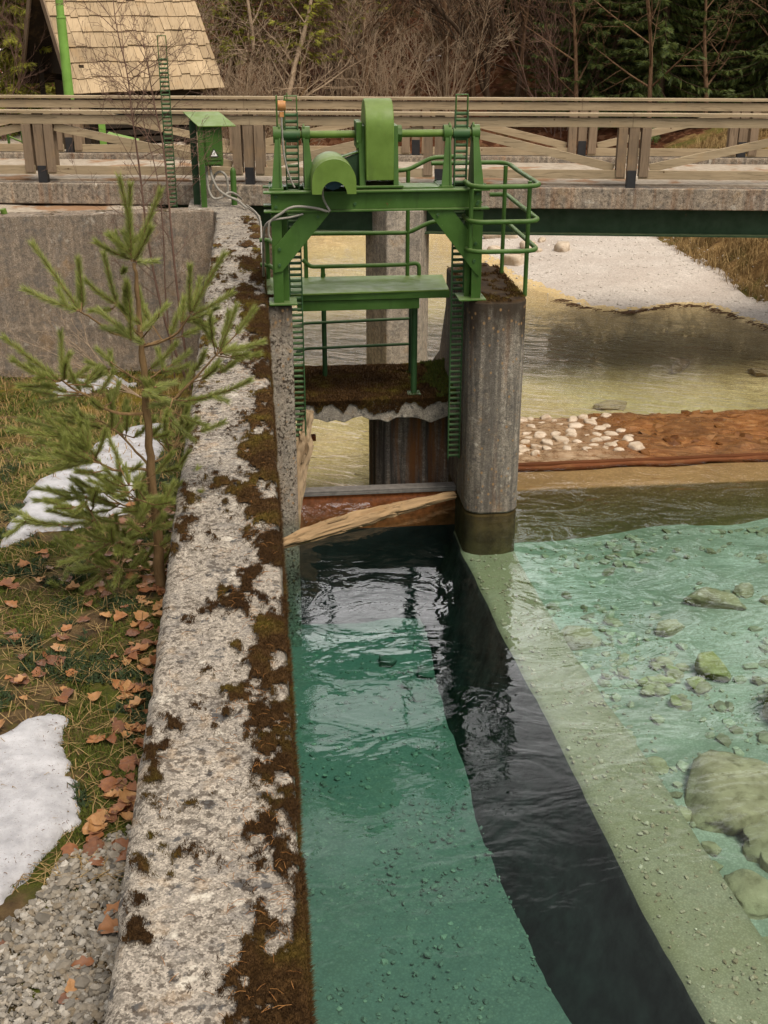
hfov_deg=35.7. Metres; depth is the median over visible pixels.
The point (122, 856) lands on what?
fallen leaf
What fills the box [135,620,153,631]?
fallen leaf
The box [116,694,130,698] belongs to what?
fallen leaf
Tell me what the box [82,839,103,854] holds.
fallen leaf
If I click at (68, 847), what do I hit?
fallen leaf
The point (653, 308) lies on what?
driftwood debris
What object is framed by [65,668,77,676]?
fallen leaf
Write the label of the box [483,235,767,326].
gravel
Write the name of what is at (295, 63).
bare tree
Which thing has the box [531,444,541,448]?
cobble
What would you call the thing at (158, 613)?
fallen leaf
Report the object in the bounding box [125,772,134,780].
fallen leaf
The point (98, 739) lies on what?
fallen leaf
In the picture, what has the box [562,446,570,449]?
cobble
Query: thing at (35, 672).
fallen leaf
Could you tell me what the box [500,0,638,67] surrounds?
spruce tree
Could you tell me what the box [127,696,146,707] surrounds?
fallen leaf
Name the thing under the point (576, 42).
bare tree
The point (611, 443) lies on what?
cobble
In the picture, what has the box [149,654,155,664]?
fallen leaf
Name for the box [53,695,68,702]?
fallen leaf
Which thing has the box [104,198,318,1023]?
concrete wall
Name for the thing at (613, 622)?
boulder
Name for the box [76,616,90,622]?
fallen leaf
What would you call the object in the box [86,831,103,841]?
fallen leaf
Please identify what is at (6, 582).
fallen leaf
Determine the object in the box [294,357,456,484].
walkway slab
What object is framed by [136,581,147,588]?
fallen leaf
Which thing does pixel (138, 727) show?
fallen leaf
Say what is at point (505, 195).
guard railing
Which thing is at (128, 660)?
fallen leaf
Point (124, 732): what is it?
fallen leaf
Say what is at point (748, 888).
boulder
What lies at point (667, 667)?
stone
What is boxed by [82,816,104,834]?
fallen leaf
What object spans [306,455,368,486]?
river bed
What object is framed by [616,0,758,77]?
spruce tree
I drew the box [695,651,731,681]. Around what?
boulder
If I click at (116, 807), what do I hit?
fallen leaf
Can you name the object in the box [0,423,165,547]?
snow patch
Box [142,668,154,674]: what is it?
fallen leaf
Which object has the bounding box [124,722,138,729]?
fallen leaf
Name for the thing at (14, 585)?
fallen leaf
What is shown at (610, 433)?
cobble
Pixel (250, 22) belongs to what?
bare tree
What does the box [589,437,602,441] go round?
cobble
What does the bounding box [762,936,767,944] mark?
boulder
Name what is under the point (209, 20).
bare shrub
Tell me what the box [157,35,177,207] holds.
tall rack
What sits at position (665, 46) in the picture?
spruce tree
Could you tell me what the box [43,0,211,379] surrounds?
bare sapling
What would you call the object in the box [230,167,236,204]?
pipe stub
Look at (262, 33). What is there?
bare shrub
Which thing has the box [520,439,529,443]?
cobble
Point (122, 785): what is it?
fallen leaf
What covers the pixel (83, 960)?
fallen leaf
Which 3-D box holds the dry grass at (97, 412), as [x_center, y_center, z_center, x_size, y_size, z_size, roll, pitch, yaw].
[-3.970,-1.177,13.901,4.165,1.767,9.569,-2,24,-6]
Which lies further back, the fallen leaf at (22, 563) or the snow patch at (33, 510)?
the snow patch at (33, 510)
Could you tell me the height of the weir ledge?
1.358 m
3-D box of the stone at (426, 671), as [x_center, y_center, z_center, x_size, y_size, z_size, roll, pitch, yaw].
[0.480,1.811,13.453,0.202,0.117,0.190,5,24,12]
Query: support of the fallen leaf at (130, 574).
on the bank
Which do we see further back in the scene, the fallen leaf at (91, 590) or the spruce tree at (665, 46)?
the spruce tree at (665, 46)
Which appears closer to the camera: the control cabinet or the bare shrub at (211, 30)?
the control cabinet
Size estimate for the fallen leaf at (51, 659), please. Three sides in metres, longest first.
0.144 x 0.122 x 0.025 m
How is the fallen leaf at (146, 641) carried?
on the bank
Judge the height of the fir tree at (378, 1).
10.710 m
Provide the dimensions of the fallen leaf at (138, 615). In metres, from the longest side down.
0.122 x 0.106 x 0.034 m
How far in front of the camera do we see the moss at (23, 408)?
14.84 m
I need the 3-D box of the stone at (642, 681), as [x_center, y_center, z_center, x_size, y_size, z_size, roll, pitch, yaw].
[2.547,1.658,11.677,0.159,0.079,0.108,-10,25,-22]
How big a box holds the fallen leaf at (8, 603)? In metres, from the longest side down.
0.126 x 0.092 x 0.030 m
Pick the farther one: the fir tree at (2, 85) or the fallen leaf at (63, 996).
the fir tree at (2, 85)
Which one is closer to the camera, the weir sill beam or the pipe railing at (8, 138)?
the weir sill beam
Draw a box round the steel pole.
[55,0,73,98]
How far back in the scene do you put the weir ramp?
16.19 m
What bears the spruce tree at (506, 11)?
on the ground at (618, 278)
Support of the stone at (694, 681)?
on the pool bed at (669, 586)
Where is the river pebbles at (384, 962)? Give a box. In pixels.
[291,625,561,1023]
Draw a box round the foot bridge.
[0,151,767,237]
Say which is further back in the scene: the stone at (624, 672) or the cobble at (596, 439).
the cobble at (596, 439)
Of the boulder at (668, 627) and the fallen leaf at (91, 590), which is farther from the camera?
the boulder at (668, 627)
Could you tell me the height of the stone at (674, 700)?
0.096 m
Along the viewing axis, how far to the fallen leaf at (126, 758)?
5.96 m
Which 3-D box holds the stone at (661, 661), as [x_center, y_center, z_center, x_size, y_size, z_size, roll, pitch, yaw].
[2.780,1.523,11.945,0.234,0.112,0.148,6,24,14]
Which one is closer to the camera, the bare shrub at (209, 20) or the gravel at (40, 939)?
the gravel at (40, 939)
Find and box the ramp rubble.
[523,408,767,456]
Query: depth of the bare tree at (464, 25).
40.80 m
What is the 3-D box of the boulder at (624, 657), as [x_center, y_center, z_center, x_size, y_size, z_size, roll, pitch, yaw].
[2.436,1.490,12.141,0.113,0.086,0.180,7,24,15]
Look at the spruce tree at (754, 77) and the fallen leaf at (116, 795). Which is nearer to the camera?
the fallen leaf at (116, 795)
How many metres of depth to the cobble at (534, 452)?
15.27 m
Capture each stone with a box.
[379,654,396,667]
[402,680,414,689]
[412,692,425,701]
[418,664,434,677]
[483,235,500,238]
[487,245,500,249]
[504,254,523,265]
[505,235,517,238]
[519,241,537,248]
[538,237,545,242]
[554,241,569,251]
[592,400,626,410]
[616,667,629,677]
[637,677,647,685]
[640,688,655,695]
[641,681,651,689]
[645,682,656,689]
[646,676,661,682]
[649,661,660,670]
[650,656,673,667]
[653,683,669,696]
[656,676,675,685]
[664,663,678,671]
[665,669,684,679]
[669,694,681,705]
[671,357,689,372]
[675,663,689,671]
[677,693,686,697]
[686,676,705,688]
[694,681,712,693]
[747,368,767,376]
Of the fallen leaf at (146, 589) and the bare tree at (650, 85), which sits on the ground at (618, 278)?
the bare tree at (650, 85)
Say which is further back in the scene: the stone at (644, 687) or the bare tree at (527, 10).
the bare tree at (527, 10)
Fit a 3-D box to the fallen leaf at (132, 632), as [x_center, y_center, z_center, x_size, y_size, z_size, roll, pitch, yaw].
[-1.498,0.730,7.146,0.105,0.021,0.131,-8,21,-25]
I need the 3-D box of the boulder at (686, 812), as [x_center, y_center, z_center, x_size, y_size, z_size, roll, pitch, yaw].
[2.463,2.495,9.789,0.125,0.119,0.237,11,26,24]
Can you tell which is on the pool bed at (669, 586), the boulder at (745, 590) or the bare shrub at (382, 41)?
the boulder at (745, 590)
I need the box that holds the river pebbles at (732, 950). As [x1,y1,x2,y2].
[470,554,767,1023]
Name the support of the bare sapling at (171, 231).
on the bank
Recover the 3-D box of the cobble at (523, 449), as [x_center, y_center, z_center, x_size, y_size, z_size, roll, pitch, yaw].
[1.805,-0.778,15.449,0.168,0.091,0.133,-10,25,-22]
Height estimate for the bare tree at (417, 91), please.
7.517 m
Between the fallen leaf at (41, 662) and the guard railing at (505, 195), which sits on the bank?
the fallen leaf at (41, 662)
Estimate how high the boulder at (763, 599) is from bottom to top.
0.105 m
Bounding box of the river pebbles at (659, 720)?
[525,526,767,828]
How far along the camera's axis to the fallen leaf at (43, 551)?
8.28 m
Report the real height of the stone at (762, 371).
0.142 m
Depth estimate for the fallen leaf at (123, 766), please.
5.91 m
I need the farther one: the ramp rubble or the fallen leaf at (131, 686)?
the ramp rubble
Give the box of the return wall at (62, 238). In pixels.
[0,208,214,377]
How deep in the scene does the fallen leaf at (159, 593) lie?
7.64 m
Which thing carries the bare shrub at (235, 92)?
on the ground at (618, 278)
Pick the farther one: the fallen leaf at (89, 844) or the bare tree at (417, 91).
the bare tree at (417, 91)
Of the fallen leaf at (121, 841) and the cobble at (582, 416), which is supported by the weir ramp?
the cobble at (582, 416)
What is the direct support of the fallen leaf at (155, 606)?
on the moss at (81, 757)
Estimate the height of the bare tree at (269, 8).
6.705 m
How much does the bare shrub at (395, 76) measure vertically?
4.362 m
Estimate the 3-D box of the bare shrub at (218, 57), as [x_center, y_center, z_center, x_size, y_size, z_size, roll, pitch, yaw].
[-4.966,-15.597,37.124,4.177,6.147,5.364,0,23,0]
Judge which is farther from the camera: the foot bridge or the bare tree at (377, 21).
the bare tree at (377, 21)
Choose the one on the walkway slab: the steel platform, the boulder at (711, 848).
the steel platform
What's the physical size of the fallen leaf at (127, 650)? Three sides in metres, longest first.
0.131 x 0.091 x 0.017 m
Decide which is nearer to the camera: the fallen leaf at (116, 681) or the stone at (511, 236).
the fallen leaf at (116, 681)
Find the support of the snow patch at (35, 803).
on the bank
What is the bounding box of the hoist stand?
[98,124,138,143]
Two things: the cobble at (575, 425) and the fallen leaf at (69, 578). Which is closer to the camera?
the fallen leaf at (69, 578)
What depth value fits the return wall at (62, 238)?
17.70 m
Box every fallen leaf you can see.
[0,577,11,587]
[3,600,16,607]
[3,628,16,633]
[7,633,22,642]
[9,582,19,588]
[9,673,29,684]
[13,674,26,683]
[17,559,30,567]
[31,666,42,676]
[34,574,45,581]
[35,548,47,553]
[36,659,46,665]
[45,655,65,666]
[50,643,66,650]
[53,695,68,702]
[56,633,70,638]
[58,992,68,1004]
[59,574,71,581]
[61,624,71,630]
[61,688,73,696]
[61,842,78,856]
[64,977,77,998]
[65,581,80,589]
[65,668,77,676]
[70,955,93,968]
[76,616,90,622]
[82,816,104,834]
[82,836,102,855]
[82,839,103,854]
[83,600,92,606]
[84,588,96,595]
[84,810,106,825]
[86,735,104,742]
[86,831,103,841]
[87,691,101,701]
[88,819,107,831]
[88,856,104,865]
[94,581,108,587]
[97,586,107,592]
[97,914,117,933]
[98,776,116,792]
[99,589,111,597]
[99,611,111,617]
[101,770,111,775]
[101,789,118,798]
[102,731,116,743]
[102,812,117,822]
[104,901,119,915]
[108,805,125,814]
[111,720,125,732]
[112,679,124,689]
[112,837,128,852]
[113,610,127,620]
[113,799,131,813]
[115,850,126,861]
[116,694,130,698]
[116,778,127,788]
[117,786,135,802]
[118,683,135,691]
[119,517,127,522]
[119,760,137,772]
[119,811,132,819]
[120,730,132,737]
[120,756,134,762]
[122,658,131,666]
[122,679,132,692]
[122,802,132,810]
[123,645,139,654]
[123,704,135,712]
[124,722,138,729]
[125,628,141,635]
[125,651,137,659]
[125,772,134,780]
[126,780,136,790]
[127,572,141,578]
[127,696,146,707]
[129,725,142,734]
[130,620,141,627]
[131,643,150,652]
[131,722,145,731]
[132,685,147,692]
[133,610,149,620]
[133,682,145,687]
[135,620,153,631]
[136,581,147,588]
[136,595,145,599]
[136,736,143,747]
[137,657,150,665]
[137,726,145,735]
[138,585,156,592]
[139,657,152,666]
[141,639,154,643]
[142,575,154,583]
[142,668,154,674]
[146,685,152,691]
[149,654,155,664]
[151,610,162,616]
[152,602,161,609]
[157,589,164,595]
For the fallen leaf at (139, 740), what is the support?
on the moss at (81, 757)
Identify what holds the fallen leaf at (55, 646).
on the bank
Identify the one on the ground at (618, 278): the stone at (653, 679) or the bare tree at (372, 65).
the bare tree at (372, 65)
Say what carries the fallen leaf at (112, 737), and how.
on the bank
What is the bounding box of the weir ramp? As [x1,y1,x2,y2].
[518,409,767,462]
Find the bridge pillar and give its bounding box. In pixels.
[366,210,428,363]
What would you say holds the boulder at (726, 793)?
on the pool bed at (669, 586)
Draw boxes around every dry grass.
[0,366,193,493]
[652,128,767,301]
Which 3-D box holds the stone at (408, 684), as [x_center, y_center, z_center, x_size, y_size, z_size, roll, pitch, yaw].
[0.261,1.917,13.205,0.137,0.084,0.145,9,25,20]
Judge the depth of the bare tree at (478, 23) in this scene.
40.37 m
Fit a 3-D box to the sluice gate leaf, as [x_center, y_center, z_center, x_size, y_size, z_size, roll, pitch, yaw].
[-0.148,0.181,14.852,1.880,2.070,1.200,-2,24,-6]
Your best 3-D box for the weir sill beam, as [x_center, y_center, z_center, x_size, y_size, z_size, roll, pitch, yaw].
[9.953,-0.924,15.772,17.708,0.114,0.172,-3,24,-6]
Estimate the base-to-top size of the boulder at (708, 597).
0.230 m
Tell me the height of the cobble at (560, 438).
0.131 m
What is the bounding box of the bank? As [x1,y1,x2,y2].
[0,370,194,1023]
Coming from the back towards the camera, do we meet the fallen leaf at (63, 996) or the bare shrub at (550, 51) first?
the bare shrub at (550, 51)
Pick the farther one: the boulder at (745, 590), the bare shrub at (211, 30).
the bare shrub at (211, 30)
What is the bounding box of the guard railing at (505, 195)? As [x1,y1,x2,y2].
[431,160,540,295]
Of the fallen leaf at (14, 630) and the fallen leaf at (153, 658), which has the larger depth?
the fallen leaf at (14, 630)
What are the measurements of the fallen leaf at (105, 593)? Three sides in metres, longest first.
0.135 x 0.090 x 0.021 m
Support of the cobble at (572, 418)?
on the weir ramp
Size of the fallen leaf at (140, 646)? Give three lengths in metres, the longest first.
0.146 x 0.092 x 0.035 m
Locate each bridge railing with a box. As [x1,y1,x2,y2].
[0,95,767,157]
[0,109,767,187]
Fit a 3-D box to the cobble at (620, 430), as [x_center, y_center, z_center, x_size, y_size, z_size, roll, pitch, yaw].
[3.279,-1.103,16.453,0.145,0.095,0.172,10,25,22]
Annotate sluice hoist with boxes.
[246,93,489,458]
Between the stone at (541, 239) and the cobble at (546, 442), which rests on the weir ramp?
the cobble at (546, 442)
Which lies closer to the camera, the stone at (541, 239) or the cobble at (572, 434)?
the cobble at (572, 434)
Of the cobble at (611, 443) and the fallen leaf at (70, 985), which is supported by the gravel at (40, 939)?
the fallen leaf at (70, 985)
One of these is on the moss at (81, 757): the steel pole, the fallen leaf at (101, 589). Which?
the fallen leaf at (101, 589)
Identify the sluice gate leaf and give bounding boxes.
[299,434,455,624]
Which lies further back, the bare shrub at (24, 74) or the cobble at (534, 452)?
the bare shrub at (24, 74)
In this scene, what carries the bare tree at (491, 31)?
on the ground at (618, 278)
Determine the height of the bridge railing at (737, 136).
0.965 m
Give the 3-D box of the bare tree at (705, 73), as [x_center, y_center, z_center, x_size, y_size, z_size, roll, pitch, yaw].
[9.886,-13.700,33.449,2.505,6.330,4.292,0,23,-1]
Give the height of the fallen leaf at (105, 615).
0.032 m
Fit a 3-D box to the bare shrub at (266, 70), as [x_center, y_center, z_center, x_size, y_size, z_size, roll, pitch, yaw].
[-3.439,-11.008,32.944,4.560,5.171,5.554,22,31,40]
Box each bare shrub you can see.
[0,0,55,140]
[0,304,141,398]
[195,0,248,95]
[197,0,276,99]
[199,0,224,51]
[201,36,284,144]
[204,17,347,145]
[205,0,335,115]
[205,0,371,128]
[206,55,327,145]
[273,0,413,140]
[275,0,381,100]
[276,0,440,90]
[328,11,470,115]
[384,0,521,111]
[488,0,632,137]
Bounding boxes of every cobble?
[519,447,529,451]
[520,416,527,422]
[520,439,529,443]
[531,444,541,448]
[531,450,539,455]
[534,431,546,437]
[540,414,551,419]
[541,439,552,445]
[542,446,551,449]
[550,431,560,435]
[552,436,568,441]
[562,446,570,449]
[565,428,575,432]
[565,432,576,436]
[567,416,577,421]
[568,422,583,427]
[578,414,587,418]
[584,419,596,424]
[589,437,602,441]
[593,425,605,429]
[600,436,610,439]
[601,413,610,416]
[603,431,618,434]
[604,442,617,445]
[613,447,623,450]
[616,428,625,432]
[621,435,633,440]
[628,441,644,449]
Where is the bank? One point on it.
(19, 899)
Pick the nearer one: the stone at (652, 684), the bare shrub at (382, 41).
the stone at (652, 684)
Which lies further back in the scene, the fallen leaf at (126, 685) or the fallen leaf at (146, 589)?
the fallen leaf at (146, 589)
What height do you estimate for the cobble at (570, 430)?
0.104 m
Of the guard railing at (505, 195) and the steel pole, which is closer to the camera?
the guard railing at (505, 195)
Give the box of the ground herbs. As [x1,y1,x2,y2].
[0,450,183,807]
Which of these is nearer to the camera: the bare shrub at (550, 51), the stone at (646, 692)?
the stone at (646, 692)
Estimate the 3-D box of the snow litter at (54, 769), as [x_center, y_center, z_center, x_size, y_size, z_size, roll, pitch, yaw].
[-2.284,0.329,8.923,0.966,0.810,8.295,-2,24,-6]
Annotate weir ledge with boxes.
[514,461,767,542]
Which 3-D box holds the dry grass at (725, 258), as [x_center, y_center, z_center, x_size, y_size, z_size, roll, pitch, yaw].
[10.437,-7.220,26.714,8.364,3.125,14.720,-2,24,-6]
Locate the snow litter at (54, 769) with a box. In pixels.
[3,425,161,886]
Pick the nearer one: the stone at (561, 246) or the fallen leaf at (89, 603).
the fallen leaf at (89, 603)
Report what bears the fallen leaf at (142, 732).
on the bank
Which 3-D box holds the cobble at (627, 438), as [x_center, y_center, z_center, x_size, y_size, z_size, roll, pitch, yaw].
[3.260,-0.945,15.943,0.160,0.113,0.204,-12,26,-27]
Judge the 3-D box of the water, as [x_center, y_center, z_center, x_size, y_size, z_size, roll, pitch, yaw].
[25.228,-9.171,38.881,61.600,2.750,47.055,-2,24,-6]
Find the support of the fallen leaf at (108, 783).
on the bank
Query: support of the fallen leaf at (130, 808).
on the bank
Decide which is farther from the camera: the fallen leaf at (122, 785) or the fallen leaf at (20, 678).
the fallen leaf at (20, 678)
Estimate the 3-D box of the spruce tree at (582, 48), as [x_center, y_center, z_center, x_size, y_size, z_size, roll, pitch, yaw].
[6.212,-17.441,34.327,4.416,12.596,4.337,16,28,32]
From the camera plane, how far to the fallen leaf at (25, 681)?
6.67 m
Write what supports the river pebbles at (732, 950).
on the submerged guide wall at (586, 907)
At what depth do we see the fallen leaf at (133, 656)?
6.89 m
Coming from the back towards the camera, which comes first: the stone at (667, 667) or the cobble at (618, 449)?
the cobble at (618, 449)
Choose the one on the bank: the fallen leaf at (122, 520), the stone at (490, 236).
the fallen leaf at (122, 520)
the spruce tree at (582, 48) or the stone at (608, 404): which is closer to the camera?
the stone at (608, 404)
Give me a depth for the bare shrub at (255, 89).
32.34 m
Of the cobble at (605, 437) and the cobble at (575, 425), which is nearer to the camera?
the cobble at (605, 437)
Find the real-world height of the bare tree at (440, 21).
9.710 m
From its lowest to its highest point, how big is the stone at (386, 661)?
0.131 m
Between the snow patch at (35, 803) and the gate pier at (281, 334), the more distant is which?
the gate pier at (281, 334)
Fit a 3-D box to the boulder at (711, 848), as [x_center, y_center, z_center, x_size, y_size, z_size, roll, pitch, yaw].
[2.593,2.670,9.466,0.169,0.089,0.115,20,30,38]
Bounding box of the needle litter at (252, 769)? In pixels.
[158,327,300,1023]
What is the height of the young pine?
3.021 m
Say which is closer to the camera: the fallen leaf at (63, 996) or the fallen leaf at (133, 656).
the fallen leaf at (63, 996)
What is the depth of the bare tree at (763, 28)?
33.51 m
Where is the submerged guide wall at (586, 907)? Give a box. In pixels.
[420,531,767,1023]
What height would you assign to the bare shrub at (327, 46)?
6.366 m
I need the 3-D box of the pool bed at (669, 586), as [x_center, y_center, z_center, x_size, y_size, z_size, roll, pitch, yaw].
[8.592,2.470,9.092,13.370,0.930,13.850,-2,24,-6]
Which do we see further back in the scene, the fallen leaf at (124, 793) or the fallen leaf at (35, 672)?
the fallen leaf at (35, 672)
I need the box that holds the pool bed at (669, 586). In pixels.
[514,518,767,936]
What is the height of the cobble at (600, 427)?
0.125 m
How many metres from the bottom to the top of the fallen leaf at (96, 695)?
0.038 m
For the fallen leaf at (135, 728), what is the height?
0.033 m
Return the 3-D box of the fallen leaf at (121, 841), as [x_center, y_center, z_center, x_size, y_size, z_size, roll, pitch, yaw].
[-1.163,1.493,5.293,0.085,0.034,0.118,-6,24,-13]
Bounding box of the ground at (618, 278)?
[0,0,767,457]
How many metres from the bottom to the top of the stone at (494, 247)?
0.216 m
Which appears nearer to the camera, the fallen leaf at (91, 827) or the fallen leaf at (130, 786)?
the fallen leaf at (91, 827)
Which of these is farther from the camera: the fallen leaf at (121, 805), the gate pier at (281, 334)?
the gate pier at (281, 334)
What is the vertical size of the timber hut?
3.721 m
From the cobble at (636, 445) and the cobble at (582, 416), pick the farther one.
the cobble at (582, 416)
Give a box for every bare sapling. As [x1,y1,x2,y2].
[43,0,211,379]
[74,0,231,390]
[82,27,246,384]
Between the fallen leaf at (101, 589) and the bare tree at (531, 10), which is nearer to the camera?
the fallen leaf at (101, 589)
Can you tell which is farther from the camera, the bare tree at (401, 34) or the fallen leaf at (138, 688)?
the bare tree at (401, 34)
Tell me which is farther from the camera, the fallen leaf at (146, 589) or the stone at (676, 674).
the stone at (676, 674)
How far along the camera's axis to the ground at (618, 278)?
23.68 m
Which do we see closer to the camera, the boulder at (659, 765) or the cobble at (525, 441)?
the boulder at (659, 765)
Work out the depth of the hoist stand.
22.65 m
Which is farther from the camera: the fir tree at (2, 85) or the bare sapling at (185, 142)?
the fir tree at (2, 85)
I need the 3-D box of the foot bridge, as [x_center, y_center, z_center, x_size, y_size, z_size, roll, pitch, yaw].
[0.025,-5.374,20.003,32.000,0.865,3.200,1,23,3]
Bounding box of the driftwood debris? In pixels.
[550,299,767,330]
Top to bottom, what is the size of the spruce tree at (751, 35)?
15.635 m
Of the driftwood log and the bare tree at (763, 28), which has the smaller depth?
the driftwood log
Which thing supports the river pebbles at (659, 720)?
on the pool bed at (669, 586)
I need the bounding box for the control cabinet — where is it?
[183,111,247,208]
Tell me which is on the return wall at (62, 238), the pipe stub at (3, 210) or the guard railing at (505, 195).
the pipe stub at (3, 210)
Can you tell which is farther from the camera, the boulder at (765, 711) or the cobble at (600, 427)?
the cobble at (600, 427)
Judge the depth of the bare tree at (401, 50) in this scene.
39.60 m
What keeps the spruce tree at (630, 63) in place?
on the ground at (618, 278)
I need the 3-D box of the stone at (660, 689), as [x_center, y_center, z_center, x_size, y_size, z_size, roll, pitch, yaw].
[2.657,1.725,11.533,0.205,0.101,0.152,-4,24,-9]
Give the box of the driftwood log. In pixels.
[283,491,456,548]
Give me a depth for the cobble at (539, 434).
16.21 m
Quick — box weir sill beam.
[518,452,767,471]
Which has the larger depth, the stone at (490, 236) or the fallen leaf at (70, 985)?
the stone at (490, 236)
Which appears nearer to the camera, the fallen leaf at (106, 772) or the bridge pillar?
the fallen leaf at (106, 772)
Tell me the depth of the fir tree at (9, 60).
27.94 m
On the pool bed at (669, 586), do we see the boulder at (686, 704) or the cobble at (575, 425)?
the boulder at (686, 704)
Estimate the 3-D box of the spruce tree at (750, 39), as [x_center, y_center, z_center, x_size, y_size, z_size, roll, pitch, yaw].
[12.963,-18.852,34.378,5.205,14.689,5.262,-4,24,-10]
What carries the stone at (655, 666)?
on the pool bed at (669, 586)
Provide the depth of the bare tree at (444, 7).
35.36 m
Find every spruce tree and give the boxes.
[449,0,554,34]
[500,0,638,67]
[517,0,652,117]
[567,0,717,96]
[567,0,748,142]
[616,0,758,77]
[625,0,767,117]
[677,0,767,111]
[715,0,767,77]
[728,0,767,102]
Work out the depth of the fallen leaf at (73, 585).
7.75 m
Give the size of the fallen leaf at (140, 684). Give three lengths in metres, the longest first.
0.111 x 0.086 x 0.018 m
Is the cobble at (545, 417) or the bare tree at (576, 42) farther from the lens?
the bare tree at (576, 42)
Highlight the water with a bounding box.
[290,234,767,485]
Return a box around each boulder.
[560,625,601,650]
[603,617,623,627]
[618,653,629,661]
[646,756,668,774]
[655,619,684,636]
[675,697,691,710]
[679,806,691,821]
[683,587,746,609]
[684,749,767,835]
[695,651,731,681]
[701,841,721,856]
[712,860,723,870]
[724,869,767,919]
[732,582,753,598]
[740,814,767,863]
[759,595,767,605]
[759,851,767,872]
[762,692,767,719]
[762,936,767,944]
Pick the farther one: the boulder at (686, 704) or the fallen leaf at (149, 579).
the boulder at (686, 704)
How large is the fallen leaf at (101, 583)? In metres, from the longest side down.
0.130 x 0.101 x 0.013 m
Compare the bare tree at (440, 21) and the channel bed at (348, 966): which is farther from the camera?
the bare tree at (440, 21)
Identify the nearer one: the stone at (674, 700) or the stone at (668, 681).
the stone at (674, 700)
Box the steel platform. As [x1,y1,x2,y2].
[259,154,462,394]
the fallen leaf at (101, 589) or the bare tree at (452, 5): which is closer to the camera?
the fallen leaf at (101, 589)
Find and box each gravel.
[0,824,131,1023]
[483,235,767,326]
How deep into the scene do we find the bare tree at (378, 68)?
39.02 m
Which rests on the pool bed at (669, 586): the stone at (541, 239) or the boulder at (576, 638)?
the boulder at (576, 638)
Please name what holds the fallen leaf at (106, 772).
on the moss at (81, 757)
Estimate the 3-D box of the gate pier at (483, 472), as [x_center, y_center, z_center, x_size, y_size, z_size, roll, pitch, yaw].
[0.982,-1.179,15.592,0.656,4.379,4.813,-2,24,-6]
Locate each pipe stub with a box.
[0,208,7,213]
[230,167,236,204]
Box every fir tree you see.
[0,0,55,98]
[0,0,55,138]
[0,18,36,108]
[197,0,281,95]
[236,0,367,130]
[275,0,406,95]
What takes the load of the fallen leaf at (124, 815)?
on the bank
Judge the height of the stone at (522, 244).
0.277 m
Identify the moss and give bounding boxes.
[0,369,192,483]
[0,453,181,891]
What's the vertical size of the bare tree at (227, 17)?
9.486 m
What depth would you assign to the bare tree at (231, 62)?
35.49 m
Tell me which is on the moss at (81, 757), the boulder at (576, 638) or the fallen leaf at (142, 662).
the fallen leaf at (142, 662)
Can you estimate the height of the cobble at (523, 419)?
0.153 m
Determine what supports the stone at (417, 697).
on the channel bed at (348, 966)
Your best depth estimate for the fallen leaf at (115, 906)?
4.97 m
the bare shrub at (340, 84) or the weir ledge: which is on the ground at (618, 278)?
the bare shrub at (340, 84)
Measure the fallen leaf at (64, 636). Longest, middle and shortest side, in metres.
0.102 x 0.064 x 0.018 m
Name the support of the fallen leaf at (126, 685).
on the bank
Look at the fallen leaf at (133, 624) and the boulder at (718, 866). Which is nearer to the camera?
the fallen leaf at (133, 624)
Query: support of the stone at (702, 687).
on the pool bed at (669, 586)
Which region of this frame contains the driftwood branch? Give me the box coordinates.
[296,409,313,528]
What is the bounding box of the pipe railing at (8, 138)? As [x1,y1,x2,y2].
[7,131,22,143]
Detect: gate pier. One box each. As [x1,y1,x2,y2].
[262,226,301,646]
[432,263,525,554]
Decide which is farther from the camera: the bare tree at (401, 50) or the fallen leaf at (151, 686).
the bare tree at (401, 50)
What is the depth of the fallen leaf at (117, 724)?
6.25 m
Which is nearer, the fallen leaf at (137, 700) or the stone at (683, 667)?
the fallen leaf at (137, 700)
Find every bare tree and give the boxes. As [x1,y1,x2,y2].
[198,1,315,114]
[200,0,402,126]
[218,0,310,95]
[237,0,469,115]
[308,0,389,115]
[312,0,441,95]
[323,0,422,96]
[351,0,582,127]
[358,0,494,109]
[369,0,472,96]
[375,1,386,82]
[395,0,407,73]
[404,0,504,110]
[405,1,490,63]
[424,0,469,53]
[426,0,502,110]
[432,0,547,111]
[457,0,511,96]
[477,0,484,57]
[483,0,608,128]
[506,0,619,149]
[517,1,575,70]
[577,0,731,117]
[681,0,762,128]
[733,0,767,43]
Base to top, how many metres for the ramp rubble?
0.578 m
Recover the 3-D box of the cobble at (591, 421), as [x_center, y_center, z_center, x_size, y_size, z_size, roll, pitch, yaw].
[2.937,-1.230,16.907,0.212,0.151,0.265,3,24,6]
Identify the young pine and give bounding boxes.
[0,170,267,598]
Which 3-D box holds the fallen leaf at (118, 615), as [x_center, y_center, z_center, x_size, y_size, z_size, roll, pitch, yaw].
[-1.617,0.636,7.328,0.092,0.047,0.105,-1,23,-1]
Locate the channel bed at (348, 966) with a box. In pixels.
[290,618,571,1023]
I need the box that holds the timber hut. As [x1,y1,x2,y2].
[20,0,224,143]
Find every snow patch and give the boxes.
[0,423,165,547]
[0,714,80,904]
[54,375,136,397]
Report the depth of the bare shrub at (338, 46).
37.23 m
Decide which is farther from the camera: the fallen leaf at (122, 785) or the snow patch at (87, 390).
the snow patch at (87, 390)
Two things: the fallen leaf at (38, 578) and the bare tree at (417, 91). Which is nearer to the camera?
the fallen leaf at (38, 578)

